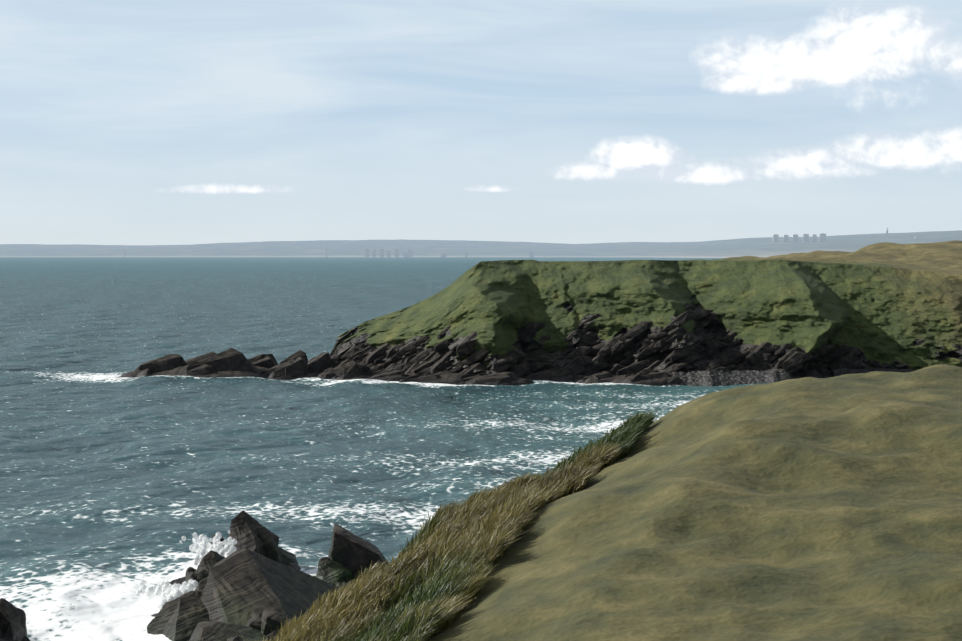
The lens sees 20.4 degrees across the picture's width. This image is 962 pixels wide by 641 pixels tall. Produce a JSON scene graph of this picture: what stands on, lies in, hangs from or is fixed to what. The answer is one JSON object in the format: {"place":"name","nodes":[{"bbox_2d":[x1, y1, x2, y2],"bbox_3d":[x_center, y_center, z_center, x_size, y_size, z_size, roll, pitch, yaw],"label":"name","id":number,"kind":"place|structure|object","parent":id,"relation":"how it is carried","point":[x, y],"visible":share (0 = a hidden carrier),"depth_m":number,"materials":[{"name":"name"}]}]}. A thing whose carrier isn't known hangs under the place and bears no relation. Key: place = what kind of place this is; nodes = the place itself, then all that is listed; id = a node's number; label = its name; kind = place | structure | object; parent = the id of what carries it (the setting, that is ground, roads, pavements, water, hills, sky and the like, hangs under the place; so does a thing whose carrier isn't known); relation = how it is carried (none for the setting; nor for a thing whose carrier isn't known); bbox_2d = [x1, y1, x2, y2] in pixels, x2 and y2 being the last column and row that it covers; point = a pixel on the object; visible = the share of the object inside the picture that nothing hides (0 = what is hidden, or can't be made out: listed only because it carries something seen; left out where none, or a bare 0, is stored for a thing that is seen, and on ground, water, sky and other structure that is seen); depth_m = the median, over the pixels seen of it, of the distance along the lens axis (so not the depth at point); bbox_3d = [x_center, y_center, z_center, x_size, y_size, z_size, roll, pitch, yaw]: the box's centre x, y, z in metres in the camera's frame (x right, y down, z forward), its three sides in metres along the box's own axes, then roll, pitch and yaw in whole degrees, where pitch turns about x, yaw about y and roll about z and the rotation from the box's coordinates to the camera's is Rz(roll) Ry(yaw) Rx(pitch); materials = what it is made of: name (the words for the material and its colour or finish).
{"place":"outdoors","nodes":[
{"label":"outdoors","id":0,"kind":"place"},
{"bbox_2d":[0,257,764,640],"bbox_3d":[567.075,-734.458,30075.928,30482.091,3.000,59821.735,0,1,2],"label":"sea","id":1,"kind":"structure","parent":0,"point":[112,491],"depth_m":476.52,"materials":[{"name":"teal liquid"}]},
{"bbox_2d":[0,562,357,640],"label":"rock base","id":2,"kind":"object","parent":1,"relation":"on","point":[183,579],"depth_m":243.67,"materials":[{"name":"black stone"}]},
{"bbox_2d":[0,510,388,640],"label":"rock slabs","id":3,"kind":"object","parent":2,"relation":"on","point":[253,587],"visible":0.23,"depth_m":212.93,"materials":[{"name":"grey stone"}]},
{"bbox_2d":[136,531,236,609],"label":"wave spray","id":4,"kind":"object","parent":1,"relation":"on","point":[201,546],"visible":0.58,"depth_m":233.13,"materials":[{"name":"white liquid"}]},
{"bbox_2d":[114,363,364,379],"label":"wet rock base","id":5,"kind":"object","parent":1,"relation":"on","point":[179,371],"visible":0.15,"depth_m":660.41,"materials":[{"name":"black stone"}]},
{"bbox_2d":[134,348,363,378],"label":"skerry slabs","id":6,"kind":"structure","parent":5,"relation":"on","point":[295,363],"depth_m":662.61,"materials":[{"name":"grey stone"}]},
{"bbox_2d":[667,368,918,385],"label":"shingle beach","id":7,"kind":"structure","parent":1,"relation":"on","point":[713,378],"depth_m":627.54,"materials":[{"name":"grey gravel"},{"name":"stone"}]},
{"bbox_2d":[0,230,961,257],"bbox_3d":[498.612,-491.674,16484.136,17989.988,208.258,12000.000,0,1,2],"label":"distant coastline","id":8,"kind":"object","parent":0,"point":[765,247],"depth_m":18461.76,"materials":[{"name":"grey"}]},
{"bbox_2d":[124,228,918,256],"bbox_3d":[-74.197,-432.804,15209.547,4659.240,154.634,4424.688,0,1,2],"label":"buildings","id":9,"kind":"structure","parent":8,"relation":"on","point":[822,237],"depth_m":13458.60,"materials":[{"name":"concrete"}]},
{"bbox_2d":[0,0,961,244],"label":"sky","id":10,"kind":"structure","parent":0,"point":[123,122],"materials":[{"name":"blue"}]},
{"bbox_2d":[330,240,961,375],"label":"headland cliff","id":11,"kind":"structure","parent":0,"point":[888,305],"depth_m":655.16,"materials":[{"name":"green plant"}]},
{"bbox_2d":[350,370,671,385],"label":"wet shoreline rocks","id":12,"kind":"object","parent":11,"relation":"on","point":[454,378],"visible":0.19,"depth_m":630.02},
{"bbox_2d":[308,310,862,384],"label":"cliff rocks","id":13,"kind":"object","parent":11,"relation":"on","point":[533,364],"depth_m":643.00,"materials":[{"name":"black stone"}]},
{"bbox_2d":[429,364,961,640],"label":"slope ground","id":14,"kind":"structure","parent":0,"point":[813,509],"depth_m":39.82,"materials":[{"name":"green plant"}]},
{"bbox_2d":[263,409,662,640],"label":"tussock grass","id":15,"kind":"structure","parent":14,"relation":"on","point":[428,582],"depth_m":41.98,"materials":[{"name":"green plant"}]}
]}

